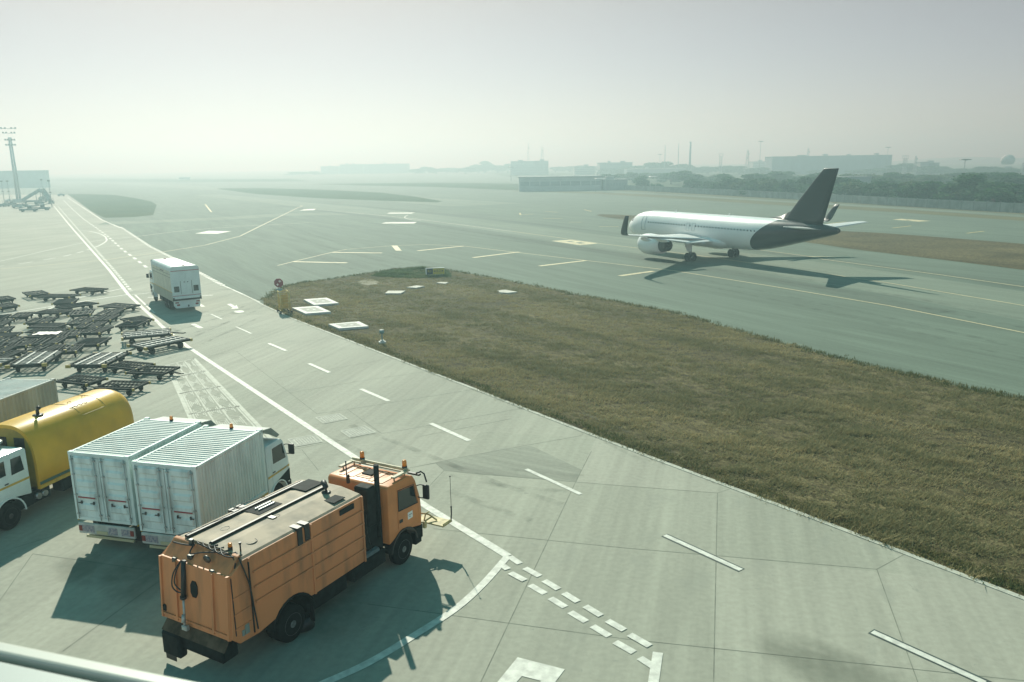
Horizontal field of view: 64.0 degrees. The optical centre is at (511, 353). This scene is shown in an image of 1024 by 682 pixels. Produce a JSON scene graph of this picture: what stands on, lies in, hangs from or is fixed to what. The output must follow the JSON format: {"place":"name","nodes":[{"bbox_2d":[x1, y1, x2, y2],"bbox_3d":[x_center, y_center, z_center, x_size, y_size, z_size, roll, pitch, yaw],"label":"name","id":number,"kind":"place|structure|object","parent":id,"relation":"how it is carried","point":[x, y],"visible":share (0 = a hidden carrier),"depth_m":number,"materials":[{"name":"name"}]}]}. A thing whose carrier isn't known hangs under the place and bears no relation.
{"place":"outdoors","nodes":[
{"label":"outdoors","id":0,"kind":"place"},
{"bbox_2d":[0,642,193,681],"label":"window frame","id":1,"kind":"object","parent":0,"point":[21,664],"visible":1,"depth_m":1.05,"materials":[{"name":"grey paint"}]},
{"bbox_2d":[68,194,156,217],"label":"grass island","id":2,"kind":"structure","parent":0,"point":[109,206],"depth_m":298.78,"materials":[{"name":"green plant"}]},
{"bbox_2d":[217,188,440,201],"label":"grass island","id":3,"kind":"structure","parent":0,"point":[333,194],"depth_m":379.50,"materials":[{"name":"green soil"}]},
{"bbox_2d":[320,166,339,173],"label":"block","id":4,"kind":"structure","parent":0,"point":[330,169],"depth_m":1316.54,"materials":[{"name":"grey"}]},
{"bbox_2d":[340,163,363,173],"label":"block","id":5,"kind":"structure","parent":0,"point":[348,168],"depth_m":1301.70,"materials":[{"name":"grey"}]},
{"bbox_2d":[364,163,409,173],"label":"block","id":6,"kind":"structure","parent":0,"point":[384,168],"depth_m":1287.02,"materials":[{"name":"grey concrete"}]},
{"bbox_2d":[0,162,1023,398],"bbox_3d":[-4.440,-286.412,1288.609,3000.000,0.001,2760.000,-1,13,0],"label":"ground","id":7,"kind":"structure","parent":0,"point":[970,353],"depth_m":118.12,"materials":[{"name":"grey asphalt"}]},
{"bbox_2d":[0,170,50,187],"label":"hangar","id":8,"kind":"structure","parent":7,"relation":"on","point":[29,178],"depth_m":624.88,"materials":[{"name":"white metal"}]},
{"bbox_2d":[50,178,303,181],"bbox_3d":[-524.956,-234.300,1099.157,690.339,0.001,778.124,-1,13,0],"label":"grass verge","id":9,"kind":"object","parent":7,"relation":"on","point":[156,180],"depth_m":887.09,"materials":[{"name":"green plant"}]},
{"bbox_2d":[99,212,370,224],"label":"taxiway","id":10,"kind":"structure","parent":7,"relation":"on","point":[203,219],"depth_m":213.55,"materials":[{"name":"grey asphalt"}]},
{"bbox_2d":[71,181,516,205],"bbox_3d":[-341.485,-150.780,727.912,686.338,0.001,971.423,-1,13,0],"label":"taxiway","id":11,"kind":"structure","parent":7,"relation":"on","point":[451,202],"depth_m":305.71,"materials":[{"name":"grey asphalt"}]},
{"bbox_2d":[326,183,518,189],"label":"grass verge","id":12,"kind":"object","parent":7,"relation":"on","point":[501,186],"depth_m":511.91,"materials":[{"name":"green plant"}]},
{"bbox_2d":[0,195,1023,681],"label":"apron","id":13,"kind":"object","parent":7,"relation":"on","point":[796,607],"visible":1,"depth_m":27.14,"materials":[{"name":"concrete"}]},
{"bbox_2d":[0,127,21,202],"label":"floodlight mast","id":14,"kind":"object","parent":13,"relation":"on","point":[11,145],"visible":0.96,"depth_m":337.37,"materials":[{"name":"silver metal"}]},
{"bbox_2d":[4,338,36,349],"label":"cargo dolly","id":15,"kind":"object","parent":13,"relation":"on","point":[22,345],"visible":0.65,"depth_m":60.41,"materials":[{"name":"grey metal"}]},
{"bbox_2d":[9,311,35,321],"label":"cargo dolly","id":16,"kind":"object","parent":13,"relation":"on","point":[20,315],"visible":0.93,"depth_m":71.98,"materials":[{"name":"grey metal"}]},
{"bbox_2d":[0,377,58,422],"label":"container lorry","id":17,"kind":"object","parent":13,"relation":"on","point":[19,397],"visible":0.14,"depth_m":36.49,"materials":[{"name":"grey paint"}]},
{"bbox_2d":[4,348,66,371],"bbox_3d":[-32.051,0.355,55.677,2.495,0.817,5.449,-4,13,-11],"label":"cargo dolly","id":18,"kind":"object","parent":13,"relation":"on","point":[27,359],"visible":1,"depth_m":54.63,"materials":[{"name":"grey metal"}]},
{"bbox_2d":[23,317,57,325],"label":"cargo dolly","id":19,"kind":"object","parent":13,"relation":"on","point":[45,319],"visible":0.72,"depth_m":69.48,"materials":[{"name":"grey metal"}]},
{"bbox_2d":[22,344,65,353],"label":"cargo dolly","id":20,"kind":"object","parent":13,"relation":"on","point":[52,347],"visible":0.45,"depth_m":58.70,"materials":[{"name":"grey metal"}]},
{"bbox_2d":[23,328,69,332],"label":"cargo dolly","id":21,"kind":"object","parent":13,"relation":"on","point":[45,330],"visible":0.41,"depth_m":65.39,"materials":[{"name":"grey metal"}]},
{"bbox_2d":[29,336,67,346],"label":"cargo dolly","id":22,"kind":"object","parent":13,"relation":"on","point":[57,340],"visible":0.76,"depth_m":61.17,"materials":[{"name":"grey metal"}]},
{"bbox_2d":[27,322,72,328],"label":"cargo dolly","id":23,"kind":"object","parent":13,"relation":"on","point":[51,325],"visible":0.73,"depth_m":67.07,"materials":[{"name":"grey metal"}]},
{"bbox_2d":[33,309,74,317],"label":"cargo dolly","id":24,"kind":"object","parent":13,"relation":"on","point":[57,312],"visible":0.95,"depth_m":73.65,"materials":[{"name":"grey metal"}]},
{"bbox_2d":[34,294,80,300],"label":"cargo dolly","id":25,"kind":"object","parent":13,"relation":"on","point":[54,296],"visible":0.84,"depth_m":82.78,"materials":[{"name":"grey metal"}]},
{"bbox_2d":[0,389,133,529],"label":"tanker lorry","id":26,"kind":"object","parent":13,"relation":"on","point":[38,443],"visible":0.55,"depth_m":31.89,"materials":[{"name":"yellow paint"}]},
{"bbox_2d":[57,344,83,356],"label":"cargo dolly","id":27,"kind":"object","parent":13,"relation":"on","point":[71,349],"visible":0.66,"depth_m":58.45,"materials":[{"name":"grey metal"}]},
{"bbox_2d":[57,329,84,340],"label":"cargo dolly","id":28,"kind":"object","parent":13,"relation":"on","point":[75,334],"visible":0.82,"depth_m":63.63,"materials":[{"name":"grey metal"}]},
{"bbox_2d":[55,301,98,308],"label":"cargo dolly","id":29,"kind":"object","parent":13,"relation":"on","point":[78,304],"visible":0.81,"depth_m":77.20,"materials":[{"name":"grey metal"}]},
{"bbox_2d":[67,308,94,319],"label":"cargo dolly","id":30,"kind":"object","parent":13,"relation":"on","point":[83,313],"visible":0.95,"depth_m":72.82,"materials":[{"name":"grey metal"}]},
{"bbox_2d":[56,374,108,390],"bbox_3d":[-26.456,1.768,49.874,3.361,0.528,1.626,4,14,21],"label":"cargo dolly","id":31,"kind":"object","parent":13,"relation":"on","point":[81,382],"visible":0.96,"depth_m":49.54,"materials":[{"name":"grey metal"}]},
{"bbox_2d":[65,316,99,328],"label":"cargo dolly","id":32,"kind":"object","parent":13,"relation":"on","point":[74,322],"visible":0.73,"depth_m":68.93,"materials":[{"name":"grey metal"}]},
{"bbox_2d":[69,287,108,294],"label":"cargo dolly","id":33,"kind":"object","parent":13,"relation":"on","point":[92,290],"visible":0.99,"depth_m":86.90,"materials":[{"name":"grey metal"}]},
{"bbox_2d":[74,321,107,329],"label":"cargo dolly","id":34,"kind":"object","parent":13,"relation":"on","point":[87,326],"visible":0.71,"depth_m":67.17,"materials":[{"name":"grey metal"}]},
{"bbox_2d":[71,337,111,349],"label":"cargo dolly","id":35,"kind":"object","parent":13,"relation":"on","point":[93,342],"visible":0.89,"depth_m":60.51,"materials":[{"name":"grey metal"}]},
{"bbox_2d":[78,326,113,337],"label":"cargo dolly","id":36,"kind":"object","parent":13,"relation":"on","point":[93,330],"visible":0.98,"depth_m":64.77,"materials":[{"name":"grey metal"}]},
{"bbox_2d":[65,350,131,371],"bbox_3d":[-27.438,0.427,55.057,2.647,0.817,4.825,-1,13,0],"label":"cargo dolly","id":37,"kind":"object","parent":13,"relation":"on","point":[103,360],"visible":0.94,"depth_m":54.10,"materials":[{"name":"grey metal"}]},
{"bbox_2d":[94,308,125,316],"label":"cargo dolly","id":38,"kind":"object","parent":13,"relation":"on","point":[112,311],"visible":0.73,"depth_m":73.22,"materials":[{"name":"grey metal"}]},
{"bbox_2d":[97,302,140,311],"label":"cargo dolly","id":39,"kind":"object","parent":13,"relation":"on","point":[120,306],"visible":0.78,"depth_m":76.27,"materials":[{"name":"grey metal"}]},
{"bbox_2d":[91,380,150,395],"bbox_3d":[-23.364,2.051,48.448,3.361,0.528,1.729,1,13,10],"label":"cargo dolly","id":40,"kind":"object","parent":13,"relation":"on","point":[116,384],"visible":0.84,"depth_m":48.26,"materials":[{"name":"grey metal"}]},
{"bbox_2d":[107,360,155,374],"bbox_3d":[-25.120,0.942,53.333,3.361,0.528,1.685,4,14,19],"label":"cargo dolly","id":41,"kind":"object","parent":13,"relation":"on","point":[115,367],"visible":0.73,"depth_m":53.07,"materials":[{"name":"grey metal"}]},
{"bbox_2d":[115,320,149,330],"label":"cargo dolly","id":42,"kind":"object","parent":13,"relation":"on","point":[126,325],"visible":1,"depth_m":67.03,"materials":[{"name":"grey metal"}]},
{"bbox_2d":[67,416,215,542],"bbox_3d":[-13.210,4.395,30.703,2.840,3.702,5.925,3,14,15],"label":"container lorry","id":43,"kind":"object","parent":13,"relation":"on","point":[101,472],"visible":0.49,"depth_m":28.08,"materials":[{"name":"white paint"}]},
{"bbox_2d":[121,328,185,343],"bbox_3d":[-27.488,-1.402,62.928,4.564,0.817,2.647,-7,14,-24],"label":"cargo dolly","id":44,"kind":"object","parent":13,"relation":"on","point":[130,336],"visible":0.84,"depth_m":62.37,"materials":[{"name":"grey metal"}]},
{"bbox_2d":[125,365,183,379],"bbox_3d":[-22.324,1.252,51.815,3.506,0.528,1.864,2,13,11],"label":"cargo dolly","id":45,"kind":"object","parent":13,"relation":"on","point":[148,369],"visible":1,"depth_m":51.55,"materials":[{"name":"grey metal"}]},
{"bbox_2d":[126,334,192,353],"bbox_3d":[-25.877,-0.552,59.166,2.383,0.817,4.827,8,16,33],"label":"cargo dolly","id":46,"kind":"object","parent":13,"relation":"on","point":[149,345],"visible":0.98,"depth_m":59.21,"materials":[{"name":"grey metal"}]},
{"bbox_2d":[146,258,201,308],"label":"catering lorry","id":47,"kind":"object","parent":13,"relation":"on","point":[174,283],"visible":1,"depth_m":75.14,"materials":[{"name":"grey paint"}]},
{"bbox_2d":[131,423,294,548],"bbox_3d":[-10.627,4.588,29.833,2.840,3.642,5.925,3,14,15],"label":"container lorry","id":48,"kind":"object","parent":13,"relation":"on","point":[198,477],"visible":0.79,"depth_m":27.69,"materials":[{"name":"white paint"}]},
{"bbox_2d":[165,358,271,437],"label":"worn apron markings","id":49,"kind":"object","parent":13,"relation":"on","point":[224,391],"visible":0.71,"depth_m":47.33,"materials":[{"name":"grey paint"}]},
{"bbox_2d":[158,451,451,663],"bbox_3d":[-5.901,5.611,24.805,3.610,3.909,9.278,7,15,29],"label":"road sweeper","id":50,"kind":"object","parent":13,"relation":"on","point":[282,564],"visible":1,"depth_m":22.59,"materials":[{"name":"orange paint"}]},
{"bbox_2d":[288,434,322,446],"bbox_3d":[-9.976,4.196,39.485,1.395,0.021,1.338,-8,15,-28],"label":"drain cover","id":51,"kind":"object","parent":13,"relation":"on","point":[305,440],"visible":1,"depth_m":39.48,"materials":[{"name":"grey paint"}]},
{"bbox_2d":[315,413,346,423],"bbox_3d":[-9.447,3.396,42.889,1.345,0.021,1.319,-9,15,-31],"label":"drain cover","id":52,"kind":"object","parent":13,"relation":"on","point":[331,418],"visible":1,"depth_m":42.87,"materials":[{"name":"grey paint"}]},
{"bbox_2d":[341,425,375,437],"bbox_3d":[-7.658,3.881,40.684,1.404,0.021,1.388,-10,16,-33],"label":"drain cover","id":53,"kind":"object","parent":13,"relation":"on","point":[358,431],"visible":1,"depth_m":40.69,"materials":[{"name":"grey metal"}]},
{"bbox_2d":[0,199,985,681],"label":"white markings","id":54,"kind":"object","parent":13,"relation":"on","point":[518,669],"visible":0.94,"depth_m":25.55,"materials":[{"name":"paint"}]},
{"bbox_2d":[417,446,580,481],"bbox_3d":[-0.404,4.710,36.656,7.364,0.001,3.941,3,14,14],"label":"concrete patch","id":55,"kind":"object","parent":13,"relation":"on","point":[515,462],"visible":1,"depth_m":35.91,"materials":[{"name":"grey concrete"}]},
{"bbox_2d":[0,324,1023,681],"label":"slab joints","id":56,"kind":"object","parent":13,"relation":"on","point":[540,556],"visible":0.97,"depth_m":26.14,"materials":[{"name":"grey concrete"}]},
{"bbox_2d":[662,534,991,681],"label":"marking borders","id":57,"kind":"object","parent":13,"relation":"on","point":[986,680],"visible":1,"depth_m":22.31,"materials":[{"name":"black paint"}]},
{"bbox_2d":[5,205,1023,332],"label":"cream markings","id":58,"kind":"object","parent":7,"relation":"on","point":[396,247],"visible":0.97,"depth_m":111.83,"materials":[{"name":"paint"}]},
{"bbox_2d":[241,294,1023,599],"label":"kerb","id":59,"kind":"structure","parent":7,"relation":"on","point":[1008,592],"depth_m":33.01,"materials":[{"name":"concrete"}]},
{"bbox_2d":[0,0,1023,173],"label":"sky","id":60,"kind":"structure","parent":0,"point":[87,86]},
{"bbox_2d":[510,159,548,174],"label":"office block","id":61,"kind":"structure","parent":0,"point":[518,167],"depth_m":877.92,"materials":[{"name":"grey concrete"}]},
{"bbox_2d":[573,164,594,174],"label":"office block","id":62,"kind":"structure","parent":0,"point":[585,169],"depth_m":820.10,"materials":[{"name":"grey concrete"}]},
{"bbox_2d":[197,194,1023,320],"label":"taxiway","id":63,"kind":"structure","parent":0,"point":[1002,308],"depth_m":98.61,"materials":[{"name":"grey asphalt"}]},
{"bbox_2d":[621,168,866,260],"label":"airliner","id":64,"kind":"object","parent":63,"relation":"on","point":[801,221],"visible":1,"depth_m":101.45,"materials":[{"name":"paint"}]},
{"bbox_2d":[274,205,954,313],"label":"taxiway","id":65,"kind":"structure","parent":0,"point":[884,300],"depth_m":96.02,"materials":[{"name":"grey asphalt"}]},
{"bbox_2d":[260,267,1023,595],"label":"grass island","id":66,"kind":"structure","parent":0,"point":[819,483],"depth_m":45.50,"materials":[{"name":"plant"}]},
{"bbox_2d":[277,289,292,313],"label":"cabinet","id":67,"kind":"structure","parent":66,"relation":"on","point":[283,300],"depth_m":73.61,"materials":[{"name":"yellow metal"}]},
{"bbox_2d":[292,306,330,315],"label":"pit cover","id":68,"kind":"object","parent":66,"relation":"on","point":[312,310],"visible":1,"depth_m":73.91,"materials":[{"name":"concrete"}]},
{"bbox_2d":[303,298,338,305],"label":"pit cover","id":69,"kind":"object","parent":66,"relation":"on","point":[321,302],"visible":0.9,"depth_m":78.64,"materials":[{"name":"concrete"}]},
{"bbox_2d":[328,321,368,330],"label":"pit cover","id":70,"kind":"object","parent":66,"relation":"on","point":[349,325],"visible":0.99,"depth_m":66.64,"materials":[{"name":"concrete"}]},
{"bbox_2d":[371,265,452,278],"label":"green grass","id":71,"kind":"structure","parent":66,"relation":"on","point":[399,273],"depth_m":98.02,"materials":[{"name":"green plant"}]},
{"bbox_2d":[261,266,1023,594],"bbox_3d":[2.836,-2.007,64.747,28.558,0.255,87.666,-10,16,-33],"label":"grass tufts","id":72,"kind":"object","parent":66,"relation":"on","point":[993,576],"visible":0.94,"depth_m":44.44,"materials":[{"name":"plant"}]},
{"bbox_2d":[327,203,1023,287],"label":"taxiway","id":73,"kind":"structure","parent":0,"point":[919,271],"depth_m":106.98,"materials":[{"name":"grey asphalt"}]},
{"bbox_2d":[479,163,1023,202],"bbox_3d":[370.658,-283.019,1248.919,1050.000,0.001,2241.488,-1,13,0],"label":"grass field","id":74,"kind":"structure","parent":0,"point":[736,175],"depth_m":927.62,"materials":[{"name":"green plant"}]},
{"bbox_2d":[597,161,632,174],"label":"office block","id":75,"kind":"structure","parent":74,"relation":"on","point":[611,165],"depth_m":789.86,"materials":[{"name":"grey concrete"}]},
{"bbox_2d":[632,175,652,185],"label":"tree","id":76,"kind":"object","parent":74,"relation":"on","point":[639,180],"visible":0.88,"depth_m":371.91,"materials":[{"name":"green plant"}]},
{"bbox_2d":[624,167,685,173],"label":"office block","id":77,"kind":"structure","parent":74,"relation":"on","point":[655,170],"depth_m":732.51,"materials":[{"name":"grey"}]},
{"bbox_2d":[678,174,716,182],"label":"tree","id":78,"kind":"object","parent":74,"relation":"on","point":[693,176],"visible":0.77,"depth_m":394.51,"materials":[{"name":"green plant"}]},
{"bbox_2d":[707,176,743,188],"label":"tree","id":79,"kind":"object","parent":74,"relation":"on","point":[725,182],"visible":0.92,"depth_m":308.85,"materials":[{"name":"green plant"}]},
{"bbox_2d":[756,178,779,191],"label":"tree","id":80,"kind":"object","parent":74,"relation":"on","point":[766,185],"visible":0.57,"depth_m":284.79,"materials":[{"name":"green plant"}]},
{"bbox_2d":[771,179,800,192],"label":"tree","id":81,"kind":"object","parent":74,"relation":"on","point":[784,185],"visible":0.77,"depth_m":275.27,"materials":[{"name":"green plant"}]},
{"bbox_2d":[789,176,816,191],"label":"tree","id":82,"kind":"object","parent":74,"relation":"on","point":[804,180],"visible":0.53,"depth_m":273.55,"materials":[{"name":"green plant"}]},
{"bbox_2d":[764,153,891,174],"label":"hangar","id":83,"kind":"structure","parent":74,"relation":"on","point":[800,164],"depth_m":687.68,"materials":[{"name":"grey metal"}]},
{"bbox_2d":[840,181,869,195],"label":"tree","id":84,"kind":"object","parent":74,"relation":"on","point":[853,188],"visible":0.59,"depth_m":241.22,"materials":[{"name":"green plant"}]},
{"bbox_2d":[857,181,897,196],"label":"tree","id":85,"kind":"object","parent":74,"relation":"on","point":[866,188],"visible":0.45,"depth_m":235.78,"materials":[{"name":"green plant"}]},
{"bbox_2d":[869,188,895,196],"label":"tree","id":86,"kind":"object","parent":74,"relation":"on","point":[881,192],"visible":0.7,"depth_m":230.82,"materials":[{"name":"green plant"}]},
{"bbox_2d":[864,165,911,171],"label":"tree","id":87,"kind":"object","parent":74,"relation":"on","point":[891,168],"visible":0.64,"depth_m":621.02,"materials":[{"name":"green plant"}]},
{"bbox_2d":[878,172,918,178],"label":"tree","id":88,"kind":"object","parent":74,"relation":"on","point":[894,175],"visible":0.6,"depth_m":343.88,"materials":[{"name":"green plant"}]},
{"bbox_2d":[887,187,921,198],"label":"tree","id":89,"kind":"object","parent":74,"relation":"on","point":[901,192],"visible":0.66,"depth_m":223.27,"materials":[{"name":"green plant"}]},
{"bbox_2d":[893,174,948,182],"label":"tree","id":90,"kind":"object","parent":74,"relation":"on","point":[929,178],"visible":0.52,"depth_m":333.01,"materials":[{"name":"green plant"}]},
{"bbox_2d":[903,180,943,198],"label":"tree","id":91,"kind":"object","parent":74,"relation":"on","point":[927,185],"visible":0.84,"depth_m":220.66,"materials":[{"name":"green plant"}]},
{"bbox_2d":[930,173,990,199],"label":"tree","id":92,"kind":"object","parent":74,"relation":"on","point":[963,180],"visible":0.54,"depth_m":211.94,"materials":[{"name":"green plant"}]},
{"bbox_2d":[958,182,997,200],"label":"tree","id":93,"kind":"object","parent":74,"relation":"on","point":[973,187],"visible":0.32,"depth_m":206.69,"materials":[{"name":"green plant"}]},
{"bbox_2d":[974,186,1023,202],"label":"tree","id":94,"kind":"object","parent":74,"relation":"on","point":[997,194],"visible":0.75,"depth_m":196.51,"materials":[{"name":"green plant"}]},
{"bbox_2d":[977,182,1023,201],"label":"tree","id":95,"kind":"object","parent":74,"relation":"on","point":[1005,185],"visible":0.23,"depth_m":201.62,"materials":[{"name":"green plant"}]},
{"bbox_2d":[986,172,1023,183],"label":"tree","id":96,"kind":"object","parent":74,"relation":"on","point":[1014,178],"visible":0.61,"depth_m":257.42,"materials":[{"name":"green plant"}]},
{"bbox_2d":[518,191,1023,220],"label":"grass verge","id":97,"kind":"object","parent":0,"point":[867,209],"depth_m":223.06,"materials":[{"name":"green plant"}]},
{"bbox_2d":[518,175,601,191],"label":"service building","id":98,"kind":"structure","parent":97,"relation":"on","point":[557,183],"depth_m":376.16,"materials":[{"name":"grey concrete"}]},
{"bbox_2d":[520,181,599,185],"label":"window","id":99,"kind":"structure","parent":98,"relation":"in","point":[553,183],"depth_m":376.11,"materials":[{"name":"grey"}]},
{"bbox_2d":[596,191,1023,216],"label":"path","id":100,"kind":"structure","parent":0,"point":[842,204],"depth_m":220.74,"materials":[{"name":"grey asphalt"}]},
{"bbox_2d":[598,214,1023,269],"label":"grass island","id":101,"kind":"structure","parent":0,"point":[1001,254],"depth_m":120.02,"materials":[{"name":"plant"}]},
{"bbox_2d":[606,190,1023,214],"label":"grass verge","id":102,"kind":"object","parent":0,"point":[798,200],"depth_m":267.33,"materials":[{"name":"beige plant"}]},
{"bbox_2d":[601,176,627,189],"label":"shed","id":103,"kind":"structure","parent":102,"relation":"on","point":[612,183],"depth_m":376.31,"materials":[{"name":"grey concrete"}]},
{"bbox_2d":[624,185,1023,212],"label":"perimeter fence","id":104,"kind":"object","parent":102,"relation":"on","point":[974,205],"visible":0.8,"depth_m":230.10,"materials":[{"name":"metal"}]},
{"bbox_2d":[725,157,1023,165],"bbox_3d":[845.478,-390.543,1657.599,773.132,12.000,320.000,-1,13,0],"label":"hills","id":105,"kind":"structure","parent":0,"point":[973,160],"depth_m":1542.06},
{"bbox_2d":[1000,154,1014,167],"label":"radar dome","id":106,"kind":"structure","parent":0,"point":[1008,159],"depth_m":601.79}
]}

